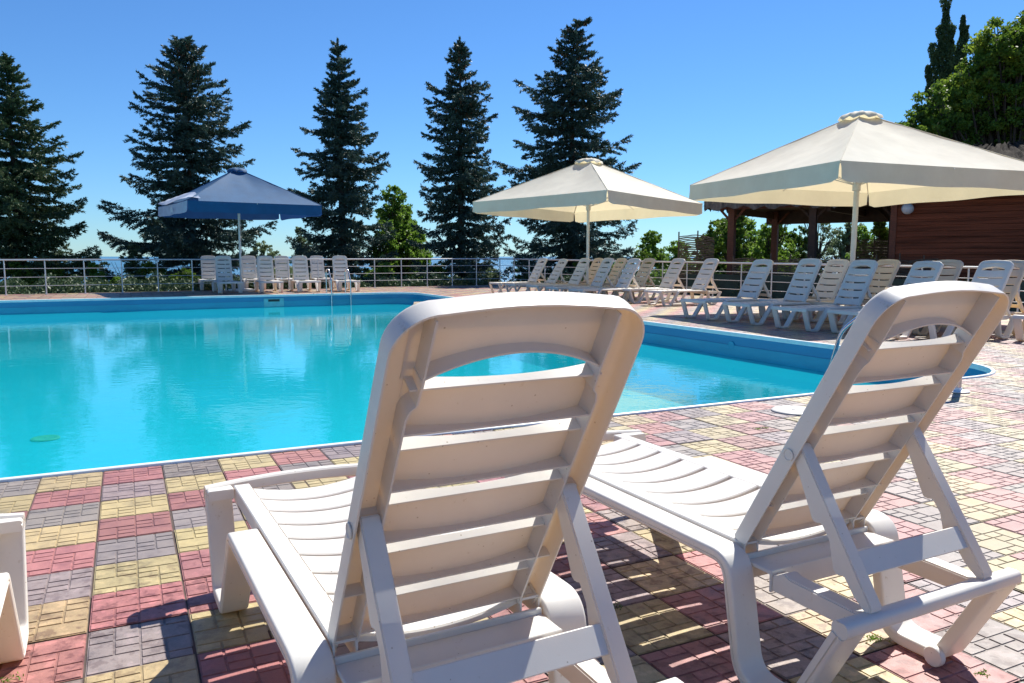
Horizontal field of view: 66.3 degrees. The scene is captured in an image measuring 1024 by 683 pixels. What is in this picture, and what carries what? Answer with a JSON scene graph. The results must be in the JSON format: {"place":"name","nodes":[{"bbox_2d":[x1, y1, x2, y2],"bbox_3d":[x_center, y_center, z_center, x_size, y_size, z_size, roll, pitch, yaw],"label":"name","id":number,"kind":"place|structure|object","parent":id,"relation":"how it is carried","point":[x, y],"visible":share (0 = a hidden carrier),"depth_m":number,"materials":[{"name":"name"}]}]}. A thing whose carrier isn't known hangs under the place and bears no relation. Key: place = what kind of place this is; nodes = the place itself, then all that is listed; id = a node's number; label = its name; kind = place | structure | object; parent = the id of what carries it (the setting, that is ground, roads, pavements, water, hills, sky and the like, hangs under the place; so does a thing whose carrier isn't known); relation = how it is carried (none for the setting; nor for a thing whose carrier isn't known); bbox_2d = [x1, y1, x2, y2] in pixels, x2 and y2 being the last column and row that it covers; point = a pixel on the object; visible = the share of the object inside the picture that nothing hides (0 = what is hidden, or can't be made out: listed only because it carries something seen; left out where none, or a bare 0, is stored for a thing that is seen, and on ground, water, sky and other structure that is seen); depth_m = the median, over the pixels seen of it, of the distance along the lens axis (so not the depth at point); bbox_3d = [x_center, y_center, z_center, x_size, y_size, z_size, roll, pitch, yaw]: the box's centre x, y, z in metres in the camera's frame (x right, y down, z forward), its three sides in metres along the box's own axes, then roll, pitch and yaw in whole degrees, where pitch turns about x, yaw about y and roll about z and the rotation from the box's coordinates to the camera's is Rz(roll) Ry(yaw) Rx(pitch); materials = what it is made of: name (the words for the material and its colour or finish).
{"place":"outdoors","nodes":[
{"label":"outdoors","id":0,"kind":"place"},
{"bbox_2d":[0,411,633,477],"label":"pool floor","id":1,"kind":"structure","parent":0,"point":[24,456],"depth_m":9.78,"materials":[{"name":"blue tile"}]},
{"bbox_2d":[30,435,59,441],"bbox_3d":[-5.893,1.221,9.903,0.330,0.020,0.330,0,6,0],"label":"floor drain","id":2,"kind":"object","parent":1,"relation":"on","point":[43,438],"visible":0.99,"depth_m":9.87,"materials":[{"name":"teal plastic"}]},
{"bbox_2d":[325,268,351,305],"bbox_3d":[-5.581,-1.407,25.306,0.709,1.904,0.845,-3,7,-26],"label":"pool ladder","id":3,"kind":"object","parent":1,"relation":"on","point":[345,284],"visible":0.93,"depth_m":25.16,"materials":[{"name":"silver metal"}]},
{"bbox_2d":[0,257,829,290],"bbox_3d":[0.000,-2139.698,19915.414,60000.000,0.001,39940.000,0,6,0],"label":"sea","id":4,"kind":"structure","parent":0,"point":[236,272],"depth_m":2803.98,"materials":[{"name":"blue liquid"}]},
{"bbox_2d":[0,304,888,439],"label":"pool water","id":5,"kind":"structure","parent":0,"point":[72,372],"depth_m":10.90,"materials":[{"name":"blue liquid"}]},
{"bbox_2d":[0,294,987,382],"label":"pool wall","id":6,"kind":"structure","parent":0,"point":[802,361],"depth_m":21.21,"materials":[{"name":"tile"}]},
{"bbox_2d":[264,298,283,306],"bbox_3d":[-7.346,-1.203,24.198,0.600,0.260,0.052,-3,7,-26],"label":"pool skimmer","id":7,"kind":"object","parent":6,"relation":"attached to","point":[273,302],"visible":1,"depth_m":24.18,"materials":[{"name":"plastic"}]},
{"bbox_2d":[0,292,995,482],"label":"pool coping","id":8,"kind":"object","parent":6,"relation":"on","point":[986,369],"visible":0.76,"depth_m":6.54,"materials":[{"name":"white stone"}]},
{"bbox_2d":[728,341,733,349],"bbox_3d":[3.442,0.064,12.318,0.012,0.140,0.140,-3,7,-26],"label":"wall inlet","id":9,"kind":"object","parent":6,"relation":"attached to","point":[731,343],"depth_m":12.31,"materials":[{"name":"blue plastic"}]},
{"bbox_2d":[0,285,1023,682],"bbox_3d":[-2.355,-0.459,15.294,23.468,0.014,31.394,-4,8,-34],"label":"paving","id":10,"kind":"structure","parent":0,"point":[136,575],"depth_m":3.12,"materials":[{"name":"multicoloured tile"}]},
{"bbox_2d":[0,512,28,663],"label":"sun lounger","id":11,"kind":"object","parent":10,"relation":"on","point":[14,625],"visible":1,"depth_m":2.47,"materials":[{"name":"white plastic"}]},
{"bbox_2d":[198,256,215,290],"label":"sun lounger","id":12,"kind":"object","parent":10,"relation":"on","point":[208,276],"visible":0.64,"depth_m":28.52,"materials":[{"name":"white plastic"}]},
{"bbox_2d":[212,256,242,293],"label":"sun lounger","id":13,"kind":"object","parent":10,"relation":"on","point":[219,282],"visible":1,"depth_m":26.19,"materials":[{"name":"white plastic"}]},
{"bbox_2d":[158,167,321,291],"bbox_3d":[-9.303,-3.809,26.744,4.318,4.169,4.309,-4,8,-35],"label":"umbrella","id":14,"kind":"object","parent":10,"relation":"on","point":[239,194],"visible":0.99,"depth_m":25.71,"materials":[{"name":"fabric"}]},
{"bbox_2d":[0,258,499,294],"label":"railing","id":15,"kind":"object","parent":10,"relation":"on","point":[192,267],"visible":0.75,"depth_m":26.82,"materials":[{"name":"metal"}]},
{"bbox_2d":[239,256,265,288],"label":"sun lounger","id":16,"kind":"object","parent":10,"relation":"on","point":[248,268],"visible":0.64,"depth_m":29.11,"materials":[{"name":"white plastic"}]},
{"bbox_2d":[254,256,283,292],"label":"sun lounger","id":17,"kind":"object","parent":10,"relation":"on","point":[265,266],"visible":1,"depth_m":26.82,"materials":[{"name":"white plastic"}]},
{"bbox_2d":[272,256,296,288],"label":"sun lounger","id":18,"kind":"object","parent":10,"relation":"on","point":[280,267],"visible":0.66,"depth_m":29.62,"materials":[{"name":"white plastic"}]},
{"bbox_2d":[288,256,320,291],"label":"sun lounger","id":19,"kind":"object","parent":10,"relation":"on","point":[299,268],"visible":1,"depth_m":27.10,"materials":[{"name":"white plastic"}]},
{"bbox_2d":[309,256,336,287],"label":"sun lounger","id":20,"kind":"object","parent":10,"relation":"on","point":[315,273],"visible":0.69,"depth_m":30.11,"materials":[{"name":"white plastic"}]},
{"bbox_2d":[329,256,359,291],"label":"sun lounger","id":21,"kind":"object","parent":10,"relation":"on","point":[339,263],"visible":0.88,"depth_m":27.50,"materials":[{"name":"white plastic"}]},
{"bbox_2d":[204,291,682,682],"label":"sun lounger","id":22,"kind":"object","parent":10,"relation":"on","point":[386,551],"visible":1,"depth_m":1.62,"materials":[{"name":"white plastic"}]},
{"bbox_2d":[0,375,1022,682],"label":"weeds","id":23,"kind":"object","parent":10,"relation":"on","point":[622,605],"visible":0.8,"depth_m":2.46,"materials":[{"name":"green plant"}]},
{"bbox_2d":[489,258,547,292],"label":"sun lounger","id":24,"kind":"object","parent":10,"relation":"on","point":[536,273],"visible":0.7,"depth_m":25.01,"materials":[{"name":"white plastic"}]},
{"bbox_2d":[505,259,567,291],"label":"sun lounger","id":25,"kind":"object","parent":10,"relation":"on","point":[557,271],"visible":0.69,"depth_m":23.72,"materials":[{"name":"white plastic"}]},
{"bbox_2d":[526,258,589,292],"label":"sun lounger","id":26,"kind":"object","parent":10,"relation":"on","point":[580,274],"visible":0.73,"depth_m":22.75,"materials":[{"name":"white plastic"}]},
{"bbox_2d":[544,258,602,292],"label":"sun lounger","id":27,"kind":"object","parent":10,"relation":"on","point":[600,260],"visible":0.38,"depth_m":24.25,"materials":[{"name":"beige plastic"}]},
{"bbox_2d":[545,258,614,294],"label":"sun lounger","id":28,"kind":"object","parent":10,"relation":"on","point":[601,277],"visible":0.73,"depth_m":21.27,"materials":[{"name":"white plastic"}]},
{"bbox_2d":[472,158,702,293],"bbox_3d":[2.290,-3.429,23.596,4.958,4.099,4.953,6,8,42],"label":"umbrella","id":29,"kind":"object","parent":10,"relation":"on","point":[588,190],"visible":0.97,"depth_m":22.85,"materials":[{"name":"fabric"}]},
{"bbox_2d":[563,258,626,296],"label":"sun lounger","id":30,"kind":"object","parent":10,"relation":"on","point":[613,278],"visible":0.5,"depth_m":22.87,"materials":[{"name":"beige plastic"}]},
{"bbox_2d":[568,258,642,302],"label":"sun lounger","id":31,"kind":"object","parent":10,"relation":"on","point":[622,279],"visible":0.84,"depth_m":20.16,"materials":[{"name":"white plastic"}]},
{"bbox_2d":[589,258,655,299],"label":"sun lounger","id":32,"kind":"object","parent":10,"relation":"on","point":[643,280],"visible":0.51,"depth_m":21.69,"materials":[{"name":"beige plastic"}]},
{"bbox_2d":[614,258,686,303],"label":"sun lounger","id":33,"kind":"object","parent":10,"relation":"on","point":[670,278],"visible":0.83,"depth_m":20.44,"materials":[{"name":"white plastic"}]},
{"bbox_2d":[644,258,721,305],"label":"sun lounger","id":34,"kind":"object","parent":10,"relation":"on","point":[700,277],"visible":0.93,"depth_m":19.34,"materials":[{"name":"white plastic"}]},
{"bbox_2d":[680,259,773,319],"bbox_3d":[4.209,-1.031,15.255,1.876,1.137,0.718,-3,7,-27],"label":"sun lounger","id":35,"kind":"object","parent":10,"relation":"on","point":[746,286],"visible":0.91,"depth_m":15.36,"materials":[{"name":"white plastic"}]},
{"bbox_2d":[499,258,1023,311],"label":"railing","id":36,"kind":"object","parent":10,"relation":"on","point":[771,272],"visible":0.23,"depth_m":22.54,"materials":[{"name":"metal"}]},
{"bbox_2d":[505,281,1021,682],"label":"sun lounger","id":37,"kind":"object","parent":10,"relation":"on","point":[800,501],"visible":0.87,"depth_m":2.20,"materials":[{"name":"white plastic"}]},
{"bbox_2d":[722,258,822,324],"bbox_3d":[4.740,-0.923,14.175,1.872,1.157,0.718,-3,7,-25],"label":"sun lounger","id":38,"kind":"object","parent":10,"relation":"on","point":[793,288],"visible":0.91,"depth_m":14.26,"materials":[{"name":"white plastic"}]},
{"bbox_2d":[771,405,805,415],"bbox_3d":[2.181,0.533,6.077,0.330,0.016,0.330,0,6,0],"label":"skimmer lid","id":39,"kind":"object","parent":10,"relation":"on","point":[791,410],"visible":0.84,"depth_m":6.07,"materials":[{"name":"plastic"}]},
{"bbox_2d":[759,259,849,319],"bbox_3d":[5.713,-1.030,15.247,1.875,1.137,0.718,-3,7,-28],"label":"sun lounger","id":40,"kind":"object","parent":10,"relation":"on","point":[823,282],"visible":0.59,"depth_m":15.44,"materials":[{"name":"white plastic"}]},
{"bbox_2d":[771,260,877,331],"bbox_3d":[5.223,-0.786,13.010,1.875,1.137,0.718,-3,7,-28],"label":"sun lounger","id":41,"kind":"object","parent":10,"relation":"on","point":[843,291],"visible":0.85,"depth_m":13.13,"materials":[{"name":"white plastic"}]},
{"bbox_2d":[806,259,900,321],"bbox_3d":[6.321,-0.952,14.525,1.876,1.137,0.718,-3,7,-25],"label":"sun lounger","id":42,"kind":"object","parent":10,"relation":"on","point":[896,264],"visible":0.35,"depth_m":14.72,"materials":[{"name":"beige plastic"}]},
{"bbox_2d":[689,110,1023,315],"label":"umbrella","id":43,"kind":"object","parent":10,"relation":"on","point":[854,159],"visible":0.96,"depth_m":14.78,"materials":[{"name":"fabric"}]},
{"bbox_2d":[827,261,943,333],"bbox_3d":[5.837,-0.689,12.187,1.901,1.123,0.718,-3,7,-26],"label":"sun lounger","id":44,"kind":"object","parent":10,"relation":"on","point":[937,266],"visible":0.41,"depth_m":12.32,"materials":[{"name":"white plastic"}]},
{"bbox_2d":[828,316,969,392],"bbox_3d":[3.529,-0.025,7.153,1.171,0.898,0.272,4,7,32],"label":"pool handrail","id":45,"kind":"object","parent":10,"relation":"on","point":[958,388],"visible":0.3,"depth_m":7.31,"materials":[{"name":"silver metal"}]},
{"bbox_2d":[857,260,963,308],"bbox_3d":[6.649,-0.787,13.018,1.876,1.137,0.718,-3,7,-27],"label":"sun lounger","id":46,"kind":"object","parent":10,"relation":"on","point":[958,265],"visible":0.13,"depth_m":13.23,"materials":[{"name":"beige plastic"}]},
{"bbox_2d":[893,260,1013,338],"bbox_3d":[6.388,-0.605,11.352,1.875,1.137,0.718,-3,7,-24],"label":"sun lounger","id":47,"kind":"object","parent":10,"relation":"on","point":[1005,274],"visible":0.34,"depth_m":11.46,"materials":[{"name":"white plastic"}]},
{"bbox_2d":[912,260,1023,334],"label":"sun lounger","id":48,"kind":"object","parent":10,"relation":"on","point":[1016,283],"visible":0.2,"depth_m":11.99,"materials":[{"name":"beige plastic"}]},
{"bbox_2d":[1012,315,1023,340],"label":"sun lounger","id":49,"kind":"object","parent":10,"relation":"on","point":[1018,327],"visible":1,"depth_m":11.03,"materials":[{"name":"white plastic"}]},
{"bbox_2d":[0,0,1023,256],"label":"sky","id":50,"kind":"structure","parent":0,"point":[711,87],"materials":[{"name":"blue"}]},
{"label":"ground","id":51,"kind":"structure","parent":0,"visible":0},
{"bbox_2d":[0,261,44,294],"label":"shrub","id":52,"kind":"object","parent":51,"relation":"on","point":[20,273],"visible":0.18,"depth_m":31.43,"materials":[{"name":"green plant"}]},
{"bbox_2d":[32,266,76,293],"bbox_3d":[-18.304,-2.031,31.332,1.767,1.960,1.336,0,6,0],"label":"shrub","id":53,"kind":"object","parent":51,"relation":"on","point":[56,273],"visible":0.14,"depth_m":31.24,"materials":[{"name":"green plant"}]},
{"bbox_2d":[0,50,115,291],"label":"spruce tree","id":54,"kind":"object","parent":51,"relation":"on","point":[18,202],"visible":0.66,"depth_m":32.62,"materials":[{"name":"green plant"}]},
{"bbox_2d":[81,261,108,288],"bbox_3d":[-17.465,-2.208,32.964,1.357,2.312,1.218,2,7,17],"label":"shrub","id":55,"kind":"object","parent":51,"relation":"on","point":[93,267],"visible":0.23,"depth_m":32.86,"materials":[{"name":"green plant"}]},
{"bbox_2d":[110,276,121,285],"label":"shrub","id":56,"kind":"object","parent":51,"relation":"on","point":[114,279],"visible":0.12,"depth_m":31.66,"materials":[{"name":"green plant"}]},
{"bbox_2d":[111,243,148,282],"bbox_3d":[-17.234,-2.717,35.854,1.789,3.560,1.853,-1,6,-13],"label":"shrub","id":57,"kind":"object","parent":51,"relation":"on","point":[131,266],"visible":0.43,"depth_m":35.58,"materials":[{"name":"green plant"}]},
{"bbox_2d":[133,260,168,291],"bbox_3d":[-15.393,-2.344,33.493,1.824,2.284,1.794,0,6,0],"label":"shrub","id":58,"kind":"object","parent":51,"relation":"on","point":[146,269],"visible":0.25,"depth_m":33.36,"materials":[{"name":"green plant"}]},
{"bbox_2d":[164,268,200,284],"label":"shrub","id":59,"kind":"object","parent":51,"relation":"on","point":[186,271],"visible":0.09,"depth_m":32.56,"materials":[{"name":"green plant"}]},
{"bbox_2d":[96,34,277,291],"bbox_3d":[-15.102,-7.059,36.612,7.949,14.032,7.468,0,6,0],"label":"spruce tree","id":60,"kind":"object","parent":51,"relation":"on","point":[179,238],"visible":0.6,"depth_m":35.96,"materials":[{"name":"green plant"}]},
{"bbox_2d":[247,240,277,285],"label":"broadleaf tree","id":61,"kind":"object","parent":51,"relation":"on","point":[262,249],"visible":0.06,"depth_m":39.39,"materials":[{"name":"green plant"}]},
{"bbox_2d":[264,250,292,280],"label":"broadleaf tree","id":62,"kind":"object","parent":51,"relation":"on","point":[272,254],"visible":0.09,"depth_m":38.65,"materials":[{"name":"green plant"}]},
{"bbox_2d":[289,226,312,273],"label":"broadleaf tree","id":63,"kind":"object","parent":51,"relation":"on","point":[300,239],"visible":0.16,"depth_m":41.45,"materials":[{"name":"green plant"}]},
{"bbox_2d":[284,38,398,282],"bbox_3d":[-8.089,-7.652,36.868,5.638,12.889,5.402,0,6,0],"label":"spruce tree","id":64,"kind":"object","parent":51,"relation":"on","point":[342,189],"visible":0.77,"depth_m":36.28,"materials":[{"name":"green plant"}]},
{"bbox_2d":[363,262,394,282],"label":"shrub","id":65,"kind":"object","parent":51,"relation":"on","point":[385,266],"visible":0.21,"depth_m":35.92,"materials":[{"name":"green plant"}]},
{"bbox_2d":[363,219,400,276],"bbox_3d":[-6.448,-3.784,38.775,2.117,4.526,2.128,0,6,0],"label":"broadleaf tree","id":66,"kind":"object","parent":51,"relation":"on","point":[384,249],"visible":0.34,"depth_m":38.39,"materials":[{"name":"green plant"}]},
{"bbox_2d":[372,184,425,280],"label":"broadleaf tree","id":67,"kind":"object","parent":51,"relation":"on","point":[402,223],"visible":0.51,"depth_m":40.03,"materials":[{"name":"green plant"}]},
{"bbox_2d":[395,205,432,283],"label":"broadleaf tree","id":68,"kind":"object","parent":51,"relation":"on","point":[428,253],"visible":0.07,"depth_m":41.70,"materials":[{"name":"green plant"}]},
{"bbox_2d":[426,262,447,281],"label":"shrub","id":69,"kind":"object","parent":51,"relation":"on","point":[436,268],"visible":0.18,"depth_m":36.47,"materials":[{"name":"green plant"}]},
{"bbox_2d":[405,36,513,281],"bbox_3d":[-2.499,-8.050,37.637,5.484,12.994,5.447,0,6,0],"label":"spruce tree","id":70,"kind":"object","parent":51,"relation":"on","point":[463,170],"visible":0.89,"depth_m":37.21,"materials":[{"name":"green plant"}]},
{"bbox_2d":[484,267,501,284],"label":"shrub","id":71,"kind":"object","parent":51,"relation":"on","point":[491,275],"visible":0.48,"depth_m":36.21,"materials":[{"name":"green plant"}]},
{"bbox_2d":[0,262,1023,298],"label":"undergrowth","id":72,"kind":"object","parent":51,"relation":"on","point":[147,285],"visible":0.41,"depth_m":28.20,"materials":[{"name":"green leaves"},{"name":"twigs"}]},
{"bbox_2d":[511,261,539,281],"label":"shrub","id":73,"kind":"object","parent":51,"relation":"on","point":[518,275],"visible":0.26,"depth_m":37.73,"materials":[{"name":"green plant"}]},
{"bbox_2d":[492,16,641,281],"bbox_3d":[2.651,-8.410,37.106,7.360,13.453,7.652,0,6,0],"label":"spruce tree","id":74,"kind":"object","parent":51,"relation":"on","point":[575,91],"visible":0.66,"depth_m":36.40,"materials":[{"name":"green plant"}]},
{"bbox_2d":[572,257,601,274],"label":"shrub","id":75,"kind":"object","parent":51,"relation":"on","point":[574,264],"visible":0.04,"depth_m":35.53,"materials":[{"name":"green plant"}]},
{"bbox_2d":[610,249,652,281],"bbox_3d":[5.172,-2.978,34.736,2.045,2.282,1.752,0,6,0],"label":"shrub","id":76,"kind":"object","parent":51,"relation":"on","point":[640,257],"visible":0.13,"depth_m":34.39,"materials":[{"name":"green plant"}]},
{"bbox_2d":[636,230,674,276],"bbox_3d":[6.786,-3.205,35.704,3.137,3.744,2.359,4,8,35],"label":"shrub","id":77,"kind":"object","parent":51,"relation":"on","point":[650,239],"visible":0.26,"depth_m":35.46,"materials":[{"name":"green plant"}]},
{"bbox_2d":[651,240,700,285],"bbox_3d":[6.862,-2.825,33.000,2.315,2.872,1.796,0,6,0],"label":"shrub","id":78,"kind":"object","parent":51,"relation":"on","point":[673,249],"visible":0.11,"depth_m":32.54,"materials":[{"name":"green plant"}]},
{"bbox_2d":[677,231,713,293],"bbox_3d":[5.920,-2.412,25.298,1.151,2.305,0.087,2,7,20],"label":"wicker fence","id":79,"kind":"object","parent":51,"relation":"on","point":[696,272],"visible":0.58,"depth_m":25.26,"materials":[{"name":"wicker"}]},
{"bbox_2d":[691,218,753,274],"bbox_3d":[10.686,-4.129,39.766,3.244,4.297,3.513,0,6,0],"label":"broadleaf tree","id":80,"kind":"object","parent":51,"relation":"on","point":[711,234],"visible":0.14,"depth_m":39.49,"materials":[{"name":"green plant"}]},
{"bbox_2d":[708,215,766,274],"bbox_3d":[10.314,-4.014,35.675,2.824,4.246,2.575,0,6,0],"label":"broadleaf tree","id":81,"kind":"object","parent":51,"relation":"on","point":[741,237],"visible":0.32,"depth_m":35.24,"materials":[{"name":"green plant"}]},
{"bbox_2d":[723,218,784,259],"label":"broadleaf tree","id":82,"kind":"object","parent":51,"relation":"on","point":[750,228],"visible":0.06,"depth_m":40.07,"materials":[{"name":"green plant"}]},
{"bbox_2d":[738,223,795,275],"bbox_3d":[11.266,-3.713,33.737,2.683,4.069,2.187,-4,7,-31],"label":"broadleaf tree","id":83,"kind":"object","parent":51,"relation":"on","point":[765,231],"visible":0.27,"depth_m":33.38,"materials":[{"name":"green plant"}]},
{"bbox_2d":[759,246,806,275],"bbox_3d":[11.404,-2.635,30.986,3.512,2.330,2.377,0,6,0],"label":"shrub","id":84,"kind":"object","parent":51,"relation":"on","point":[781,256],"visible":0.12,"depth_m":31.09,"materials":[{"name":"green plant"}]},
{"bbox_2d":[780,225,807,266],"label":"broadleaf tree","id":85,"kind":"object","parent":51,"relation":"on","point":[794,238],"visible":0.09,"depth_m":41.82,"materials":[{"name":"green plant"}]},
{"bbox_2d":[704,195,890,274],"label":"pavilion","id":86,"kind":"structure","parent":51,"relation":"on","point":[775,215],"depth_m":27.32,"materials":[{"name":"red wood"}]},
{"bbox_2d":[799,223,842,276],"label":"broadleaf tree","id":87,"kind":"object","parent":51,"relation":"on","point":[831,234],"visible":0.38,"depth_m":41.54,"materials":[{"name":"green plant"}]},
{"bbox_2d":[732,253,937,278],"bbox_3d":[9.092,-1.763,22.699,5.769,1.578,0.086,5,8,40],"label":"wicker fence","id":88,"kind":"object","parent":51,"relation":"on","point":[900,269],"visible":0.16,"depth_m":23.23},
{"bbox_2d":[664,273,1023,311],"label":"ground barrier","id":89,"kind":"object","parent":51,"relation":"on","point":[720,281],"visible":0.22,"depth_m":22.82,"materials":[{"name":"white metal"}]},
{"bbox_2d":[825,223,863,259],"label":"broadleaf tree","id":90,"kind":"object","parent":51,"relation":"on","point":[843,248],"visible":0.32,"depth_m":44.48,"materials":[{"name":"green plant"}]},
{"bbox_2d":[844,225,876,276],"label":"broadleaf tree","id":91,"kind":"object","parent":51,"relation":"on","point":[866,234],"visible":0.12,"depth_m":37.37,"materials":[{"name":"green plant"}]},
{"bbox_2d":[856,237,887,273],"bbox_3d":[14.706,-2.544,27.746,4.841,2.435,0.089,5,8,37],"label":"wicker fence","id":92,"kind":"object","parent":51,"relation":"on","point":[878,249],"visible":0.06,"depth_m":28.78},
{"bbox_2d":[869,222,888,258],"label":"broadleaf tree","id":93,"kind":"object","parent":51,"relation":"on","point":[878,230],"visible":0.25,"depth_m":29.61,"materials":[{"name":"green plant"}]},
{"bbox_2d":[924,0,969,114],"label":"cypress tree","id":94,"kind":"object","parent":51,"relation":"on","point":[946,54],"visible":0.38,"depth_m":50.09,"materials":[{"name":"green plant"}]},
{"bbox_2d":[888,140,1023,281],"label":"cabin","id":95,"kind":"object","parent":51,"relation":"on","point":[973,232],"visible":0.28,"depth_m":20.80,"materials":[{"name":"brown wood"}]},
{"bbox_2d":[895,10,1023,144],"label":"maple tree","id":96,"kind":"object","parent":51,"relation":"on","point":[984,95],"visible":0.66,"depth_m":25.16,"materials":[{"name":"green plant"}]}
]}

